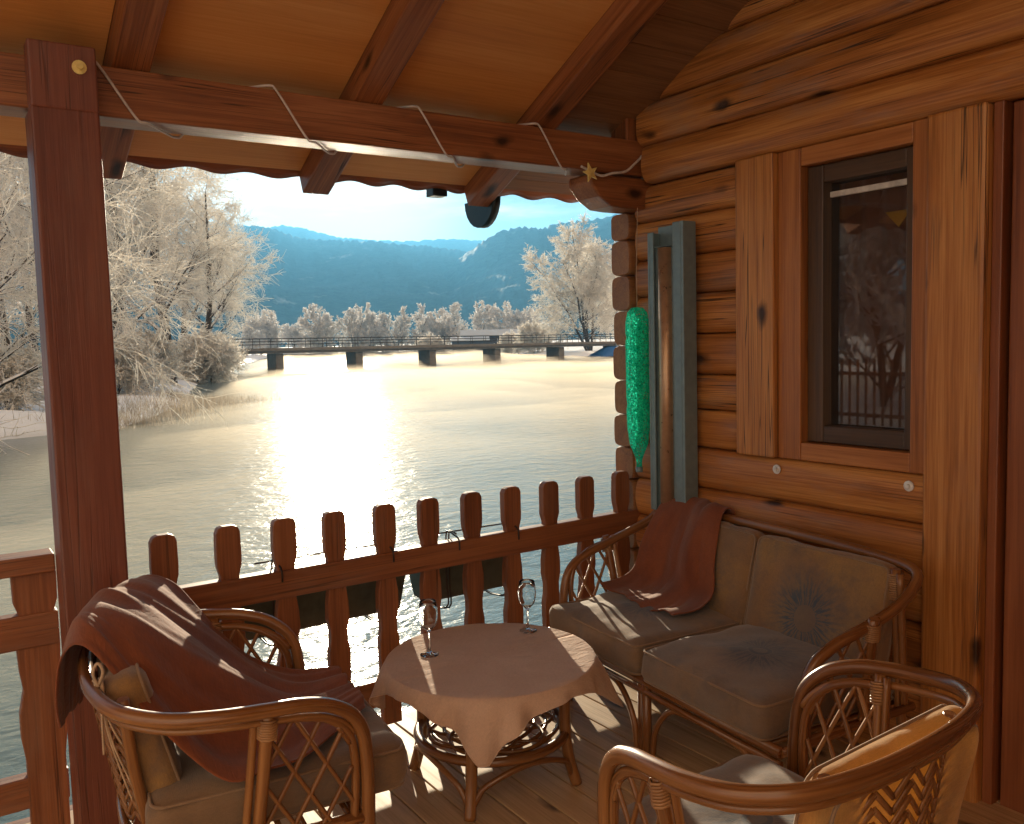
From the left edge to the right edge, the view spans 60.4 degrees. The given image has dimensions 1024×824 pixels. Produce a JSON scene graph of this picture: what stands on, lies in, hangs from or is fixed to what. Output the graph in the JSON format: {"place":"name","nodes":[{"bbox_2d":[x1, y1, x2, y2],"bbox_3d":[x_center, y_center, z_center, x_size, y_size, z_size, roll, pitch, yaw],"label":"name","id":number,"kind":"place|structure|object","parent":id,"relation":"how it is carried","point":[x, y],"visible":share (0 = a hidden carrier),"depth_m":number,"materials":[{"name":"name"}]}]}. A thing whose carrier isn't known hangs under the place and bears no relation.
{"place":"outdoors","nodes":[
{"label":"outdoors","id":0,"kind":"place"},
{"bbox_2d":[2,219,590,352],"bbox_3d":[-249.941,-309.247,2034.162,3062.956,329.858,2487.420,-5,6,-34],"label":"hills","id":1,"kind":"structure","parent":0,"point":[335,278],"depth_m":1615.71,"materials":[{"name":"blue"}]},
{"bbox_2d":[1,156,614,241],"label":"sky","id":2,"kind":"structure","parent":0,"point":[352,209],"materials":[{"name":"white"}]},
{"bbox_2d":[0,350,619,823],"bbox_3d":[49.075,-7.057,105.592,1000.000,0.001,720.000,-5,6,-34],"label":"water","id":3,"kind":"structure","parent":0,"point":[402,432],"depth_m":20.71,"materials":[{"name":"beige liquid"}]},
{"bbox_2d":[0,339,621,439],"bbox_3d":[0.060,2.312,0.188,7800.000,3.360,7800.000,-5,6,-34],"label":"ground","id":4,"kind":"structure","parent":0,"point":[569,351],"depth_m":37.77,"materials":[{"name":"white snow"}]},
{"bbox_2d":[0,152,33,345],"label":"frosted tree","id":5,"kind":"object","parent":4,"relation":"on","point":[7,339],"visible":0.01,"depth_m":60.95,"materials":[{"name":"white plant"}]},
{"bbox_2d":[0,153,38,350],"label":"frosted tree","id":6,"kind":"object","parent":4,"relation":"on","point":[28,313],"visible":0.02,"depth_m":82.97,"materials":[{"name":"white plant"}]},
{"bbox_2d":[0,333,44,410],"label":"frosted shrub","id":7,"kind":"object","parent":4,"relation":"on","point":[15,394],"visible":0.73,"depth_m":31.91,"materials":[{"name":"white plant"}]},
{"bbox_2d":[0,153,206,357],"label":"frosted tree","id":8,"kind":"object","parent":4,"relation":"on","point":[117,282],"visible":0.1,"depth_m":44.60,"materials":[{"name":"white plant"}]},
{"bbox_2d":[0,152,221,388],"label":"frosted tree","id":9,"kind":"object","parent":4,"relation":"on","point":[18,161],"visible":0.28,"depth_m":33.47,"materials":[{"name":"white plant"}]},
{"bbox_2d":[0,154,235,314],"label":"frosted tree","id":10,"kind":"object","parent":4,"relation":"on","point":[136,203],"visible":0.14,"depth_m":43.60,"materials":[{"name":"white plant"}]},
{"bbox_2d":[11,162,224,334],"bbox_3d":[-24.937,-12.474,54.902,9.956,22.241,13.104,1,5,31],"label":"frosted tree","id":11,"kind":"object","parent":4,"relation":"on","point":[167,219],"visible":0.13,"depth_m":56.19,"materials":[{"name":"white plant"}]},
{"bbox_2d":[0,153,239,454],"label":"frosted tree","id":12,"kind":"object","parent":4,"relation":"on","point":[18,345],"visible":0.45,"depth_m":25.69,"materials":[{"name":"white plant"}]},
{"bbox_2d":[25,165,215,325],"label":"frosted tree","id":13,"kind":"object","parent":4,"relation":"on","point":[189,213],"visible":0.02,"depth_m":79.67,"materials":[{"name":"white plant"}]},
{"bbox_2d":[113,327,172,395],"bbox_3d":[-20.198,-2.430,44.454,5.687,4.660,4.806,-1,5,2],"label":"frosted shrub","id":14,"kind":"object","parent":4,"relation":"on","point":[124,371],"visible":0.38,"depth_m":44.41,"materials":[{"name":"white plant"}]},
{"bbox_2d":[3,385,299,428],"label":"reeds","id":15,"kind":"object","parent":4,"relation":"on","point":[187,401],"visible":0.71,"depth_m":39.46,"materials":[{"name":"beige plant"}]},
{"bbox_2d":[113,317,202,391],"bbox_3d":[-21.684,-3.125,51.539,6.319,5.178,5.340,-4,5,-31],"label":"frosted shrub","id":16,"kind":"object","parent":4,"relation":"on","point":[170,351],"visible":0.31,"depth_m":52.01,"materials":[{"name":"white plant"}]},
{"bbox_2d":[104,163,254,383],"bbox_3d":[-24.914,-13.635,59.909,14.352,24.359,10.904,-1,5,1],"label":"frosted tree","id":17,"kind":"object","parent":4,"relation":"on","point":[210,250],"visible":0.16,"depth_m":60.37,"materials":[{"name":"white plant"}]},
{"bbox_2d":[121,167,256,335],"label":"frosted tree","id":18,"kind":"object","parent":4,"relation":"on","point":[195,309],"visible":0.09,"depth_m":114.73,"materials":[{"name":"white plant"}]},
{"bbox_2d":[131,167,283,332],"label":"frosted tree","id":19,"kind":"object","parent":4,"relation":"on","point":[235,273],"visible":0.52,"depth_m":86.42,"materials":[{"name":"white plant"}]},
{"bbox_2d":[173,324,245,383],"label":"frosted shrub","id":20,"kind":"object","parent":4,"relation":"on","point":[213,368],"visible":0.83,"depth_m":70.63,"materials":[{"name":"white plant"}]},
{"bbox_2d":[6,707,416,823],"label":"deck frame","id":21,"kind":"object","parent":4,"relation":"on","point":[27,819],"visible":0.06,"depth_m":3.04,"materials":[{"name":"brown wood"}]},
{"bbox_2d":[26,665,1023,823],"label":"floor","id":22,"kind":"structure","parent":21,"relation":"on","point":[427,792],"depth_m":3.23,"materials":[{"name":"brown wood"}]},
{"bbox_2d":[0,548,70,823],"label":"side railing","id":23,"kind":"object","parent":22,"relation":"on","point":[39,789],"visible":0.91,"depth_m":2.89,"materials":[{"name":"brown wood"}]},
{"bbox_2d":[24,38,140,823],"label":"porch post","id":24,"kind":"object","parent":22,"relation":"on","point":[64,152],"visible":0.95,"depth_m":2.75,"materials":[{"name":"brown wood"}]},
{"bbox_2d":[0,0,748,227],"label":"porch roof","id":25,"kind":"structure","parent":24,"relation":"on","point":[478,82],"depth_m":3.32,"materials":[{"name":"brown wood"}]},
{"bbox_2d":[96,61,640,176],"bbox_3d":[-0.418,-1.102,3.504,2.374,0.202,0.184,-5,6,-34],"label":"cord","id":26,"kind":"object","parent":25,"relation":"attached to","point":[304,134],"visible":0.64,"depth_m":3.33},
{"bbox_2d":[583,163,596,181],"bbox_3d":[0.346,-1.065,3.912,0.082,0.085,0.008,-5,6,-34],"label":"star ornament","id":27,"kind":"object","parent":25,"relation":"hanging from","point":[589,171],"visible":1,"depth_m":3.91,"materials":[{"name":"metal"}]},
{"bbox_2d":[77,608,406,823],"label":"rattan armchair","id":28,"kind":"object","parent":22,"relation":"on","point":[354,764],"visible":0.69,"depth_m":2.27,"materials":[{"name":"wicker"}]},
{"bbox_2d":[91,662,133,800],"bbox_3d":[-0.999,0.835,2.251,0.144,0.420,0.065,-2,5,-8],"label":"chair back lattice","id":29,"kind":"object","parent":28,"relation":"attached to","point":[98,682],"visible":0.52,"depth_m":2.22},
{"bbox_2d":[55,574,364,782],"bbox_3d":[-0.871,0.722,2.576,0.850,0.406,0.740,-2,5,-6],"label":"throw blanket","id":30,"kind":"object","parent":28,"relation":"on","point":[175,644],"visible":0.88,"depth_m":2.47,"materials":[{"name":"orange fabric"}]},
{"bbox_2d":[148,470,641,724],"bbox_3d":[-0.409,0.823,3.710,2.505,0.920,0.090,-5,6,-34],"label":"picket railing","id":31,"kind":"object","parent":22,"relation":"on","point":[335,573],"visible":0.59,"depth_m":3.62,"materials":[{"name":"brown wood"}]},
{"bbox_2d":[242,544,404,645],"bbox_3d":[-0.773,0.735,3.607,0.763,0.379,0.376,-5,6,-34],"label":"planter box","id":32,"kind":"object","parent":31,"relation":"attached to","point":[361,600],"visible":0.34,"depth_m":3.59,"materials":[{"name":"plastic"}]},
{"bbox_2d":[409,523,519,608],"bbox_3d":[-0.196,0.689,3.997,0.508,0.379,0.376,-5,6,-34],"label":"planter box","id":33,"kind":"object","parent":31,"relation":"attached to","point":[451,582],"visible":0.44,"depth_m":3.96,"materials":[{"name":"plastic"}]},
{"bbox_2d":[409,699,581,821],"bbox_3d":[-0.073,1.125,3.231,0.742,0.450,0.742,0,5,14],"label":"rattan table","id":34,"kind":"object","parent":22,"relation":"on","point":[507,756],"visible":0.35,"depth_m":3.05,"materials":[{"name":"wicker"}]},
{"bbox_2d":[369,623,623,767],"bbox_3d":[-0.077,0.986,3.223,0.831,0.194,0.835,-5,6,-34],"label":"tablecloth","id":35,"kind":"object","parent":34,"relation":"on","point":[487,692],"visible":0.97,"depth_m":3.04,"materials":[{"name":"fabric"}]},
{"bbox_2d":[418,599,438,657],"bbox_3d":[-0.307,0.793,3.233,0.072,0.202,0.072,-5,6,-34],"label":"wine glass","id":36,"kind":"object","parent":35,"relation":"on","point":[428,614],"visible":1,"depth_m":3.21,"materials":[{"name":"clear glass"}]},
{"bbox_2d":[518,579,536,633],"bbox_3d":[0.060,0.765,3.469,0.072,0.202,0.072,-5,6,-34],"label":"wine glass","id":37,"kind":"object","parent":35,"relation":"on","point":[526,592],"visible":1,"depth_m":3.44,"materials":[{"name":"clear glass"}]},
{"bbox_2d":[549,510,923,767],"bbox_3d":[0.761,0.890,3.400,0.715,0.842,1.497,-4,5,-29],"label":"rattan sofa","id":38,"kind":"object","parent":22,"relation":"on","point":[758,637],"visible":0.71,"depth_m":3.16,"materials":[{"name":"wicker"}]},
{"bbox_2d":[600,497,734,615],"bbox_3d":[0.707,0.594,3.794,0.533,0.399,0.548,-5,6,-34],"label":"throw blanket","id":39,"kind":"object","parent":38,"relation":"on","point":[672,572],"visible":0.89,"depth_m":3.78,"materials":[{"name":"orange fabric"}]},
{"bbox_2d":[597,659,982,823],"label":"rattan armchair","id":40,"kind":"object","parent":22,"relation":"on","point":[916,769],"visible":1,"depth_m":1.86,"materials":[{"name":"wicker"}]},
{"bbox_2d":[168,192,259,339],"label":"frosted tree","id":41,"kind":"object","parent":4,"relation":"on","point":[224,326],"visible":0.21,"depth_m":97.34,"materials":[{"name":"white plant"}]},
{"bbox_2d":[184,323,247,366],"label":"frosted shrub","id":42,"kind":"object","parent":4,"relation":"on","point":[220,335],"visible":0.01,"depth_m":85.45,"materials":[{"name":"white plant"}]},
{"bbox_2d":[215,329,250,373],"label":"frosted shrub","id":43,"kind":"object","parent":4,"relation":"on","point":[246,352],"visible":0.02,"depth_m":93.71,"materials":[{"name":"white plant"}]},
{"bbox_2d":[238,312,268,348],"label":"frosted tree","id":44,"kind":"object","parent":4,"relation":"on","point":[247,333],"visible":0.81,"depth_m":236.93,"materials":[{"name":"white plant"}]},
{"bbox_2d":[256,310,282,339],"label":"frosted tree","id":45,"kind":"object","parent":4,"relation":"on","point":[269,311],"visible":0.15,"depth_m":267.31,"materials":[{"name":"white plant"}]},
{"bbox_2d":[256,309,285,354],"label":"frosted tree","id":46,"kind":"object","parent":4,"relation":"on","point":[271,329],"visible":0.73,"depth_m":249.62,"materials":[{"name":"white plant"}]},
{"bbox_2d":[278,321,308,347],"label":"frosted tree","id":47,"kind":"object","parent":4,"relation":"on","point":[286,331],"visible":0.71,"depth_m":288.30,"materials":[{"name":"white plant"}]},
{"bbox_2d":[297,312,330,347],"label":"frosted tree","id":48,"kind":"object","parent":4,"relation":"on","point":[312,331],"visible":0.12,"depth_m":276.57,"materials":[{"name":"white plant"}]},
{"bbox_2d":[296,307,340,354],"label":"frosted tree","id":49,"kind":"object","parent":4,"relation":"on","point":[319,329],"visible":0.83,"depth_m":263.34,"materials":[{"name":"white plant"}]},
{"bbox_2d":[307,303,346,352],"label":"frosted tree","id":50,"kind":"object","parent":4,"relation":"on","point":[313,305],"visible":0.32,"depth_m":280.11,"materials":[{"name":"white plant"}]},
{"bbox_2d":[335,302,377,353],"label":"frosted tree","id":51,"kind":"object","parent":4,"relation":"on","point":[353,328],"visible":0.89,"depth_m":266.60,"materials":[{"name":"white plant"}]},
{"bbox_2d":[345,311,391,351],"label":"frosted tree","id":52,"kind":"object","parent":4,"relation":"on","point":[375,339],"visible":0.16,"depth_m":293.49,"materials":[{"name":"white plant"}]},
{"bbox_2d":[363,311,392,352],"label":"frosted tree","id":53,"kind":"object","parent":4,"relation":"on","point":[378,329],"visible":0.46,"depth_m":277.19,"materials":[{"name":"white plant"}]},
{"bbox_2d":[374,306,413,351],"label":"frosted tree","id":54,"kind":"object","parent":4,"relation":"on","point":[402,328],"visible":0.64,"depth_m":287.74,"materials":[{"name":"white plant"}]},
{"bbox_2d":[175,334,620,371],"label":"bridge","id":55,"kind":"structure","parent":4,"relation":"on","point":[354,356],"depth_m":108.30,"materials":[{"name":"concrete"}]},
{"bbox_2d":[404,311,433,351],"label":"frosted tree","id":56,"kind":"object","parent":4,"relation":"on","point":[422,324],"visible":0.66,"depth_m":274.22,"materials":[{"name":"white plant"}]},
{"bbox_2d":[410,303,451,337],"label":"frosted tree","id":57,"kind":"object","parent":4,"relation":"on","point":[419,318],"visible":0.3,"depth_m":299.81,"materials":[{"name":"white plant"}]},
{"bbox_2d":[412,331,452,353],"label":"frosted shrub","id":58,"kind":"object","parent":4,"relation":"on","point":[423,342],"visible":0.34,"depth_m":212.78,"materials":[{"name":"white plant"}]},
{"bbox_2d":[419,313,460,350],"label":"frosted tree","id":59,"kind":"object","parent":4,"relation":"on","point":[443,327],"visible":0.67,"depth_m":265.60,"materials":[{"name":"white plant"}]},
{"bbox_2d":[446,302,468,335],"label":"frosted tree","id":60,"kind":"object","parent":4,"relation":"on","point":[454,307],"visible":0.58,"depth_m":291.92,"materials":[{"name":"white plant"}]},
{"bbox_2d":[450,336,489,352],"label":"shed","id":61,"kind":"structure","parent":4,"relation":"on","point":[475,341],"depth_m":221.66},
{"bbox_2d":[470,300,501,329],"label":"frosted tree","id":62,"kind":"object","parent":4,"relation":"on","point":[478,318],"visible":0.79,"depth_m":307.07,"materials":[{"name":"white plant"}]},
{"bbox_2d":[460,329,518,348],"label":"barn","id":63,"kind":"structure","parent":4,"relation":"on","point":[471,333],"depth_m":231.13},
{"bbox_2d":[488,301,512,328],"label":"frosted tree","id":64,"kind":"object","parent":4,"relation":"on","point":[504,313],"visible":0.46,"depth_m":308.91,"materials":[{"name":"white plant"}]},
{"bbox_2d":[494,329,526,353],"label":"frosted shrub","id":65,"kind":"object","parent":4,"relation":"on","point":[507,351],"visible":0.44,"depth_m":183.57,"materials":[{"name":"white plant"}]},
{"bbox_2d":[502,306,548,328],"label":"frosted tree","id":66,"kind":"object","parent":4,"relation":"on","point":[519,318],"visible":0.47,"depth_m":295.39,"materials":[{"name":"white plant"}]},
{"bbox_2d":[512,317,556,354],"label":"frosted shrub","id":67,"kind":"object","parent":4,"relation":"on","point":[528,328],"visible":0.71,"depth_m":166.00,"materials":[{"name":"white plant"}]},
{"bbox_2d":[537,307,560,331],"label":"frosted tree","id":68,"kind":"object","parent":4,"relation":"on","point":[550,320],"visible":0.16,"depth_m":279.18,"materials":[{"name":"white plant"}]},
{"bbox_2d":[519,213,619,350],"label":"frosted tree","id":69,"kind":"object","parent":4,"relation":"on","point":[584,294],"visible":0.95,"depth_m":146.13,"materials":[{"name":"white plant"}]},
{"bbox_2d":[573,241,624,345],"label":"frosted tree","id":70,"kind":"object","parent":4,"relation":"on","point":[604,287],"depth_m":170.59,"materials":[{"name":"white plant"}]},
{"bbox_2d":[585,346,617,357],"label":"tarpaulin","id":71,"kind":"object","parent":4,"relation":"on","point":[607,351],"visible":0.59,"depth_m":123.26,"materials":[{"name":"blue plastic"}]},
{"bbox_2d":[569,0,1023,813],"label":"log cabin","id":72,"kind":"object","parent":4,"relation":"on","point":[841,182],"visible":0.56,"depth_m":3.27,"materials":[{"name":"brown wood"}]},
{"bbox_2d":[625,208,649,471],"bbox_3d":[0.586,-0.332,4.108,0.112,1.235,0.112,-5,6,-34],"label":"net bag","id":73,"kind":"object","parent":72,"relation":"hanging from","point":[637,327],"visible":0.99,"depth_m":4.09,"materials":[{"name":"green fabric"}]},
{"bbox_2d":[647,220,697,509],"bbox_3d":[0.719,-0.192,3.974,0.099,1.300,0.225,-5,6,-34],"label":"awning housing","id":74,"kind":"object","parent":72,"relation":"attached to","point":[672,354],"visible":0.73,"depth_m":3.92,"materials":[{"name":"grey metal"}]},
{"bbox_2d":[778,118,927,473],"bbox_3d":[1.317,-0.410,3.328,0.159,1.222,0.637,-5,6,-34],"label":"window","id":75,"kind":"structure","parent":72,"relation":"in","point":[852,209],"depth_m":3.39,"materials":[{"name":"brown wood"}]},
{"bbox_2d":[1000,100,1023,813],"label":"door","id":76,"kind":"structure","parent":72,"relation":"in","point":[1012,738],"depth_m":2.86,"materials":[{"name":"brown wood"}]},
{"bbox_2d":[270,225,481,346],"bbox_3d":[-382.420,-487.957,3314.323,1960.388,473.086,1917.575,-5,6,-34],"label":"hills","id":77,"kind":"structure","parent":0,"point":[466,245],"depth_m":3367.36,"materials":[{"name":"blue"}]},
{"bbox_2d":[395,214,618,343],"bbox_3d":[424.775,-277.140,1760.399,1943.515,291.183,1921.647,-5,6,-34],"label":"hills","id":78,"kind":"structure","parent":0,"point":[491,271],"depth_m":1498.51,"materials":[{"name":"blue"}]}
]}

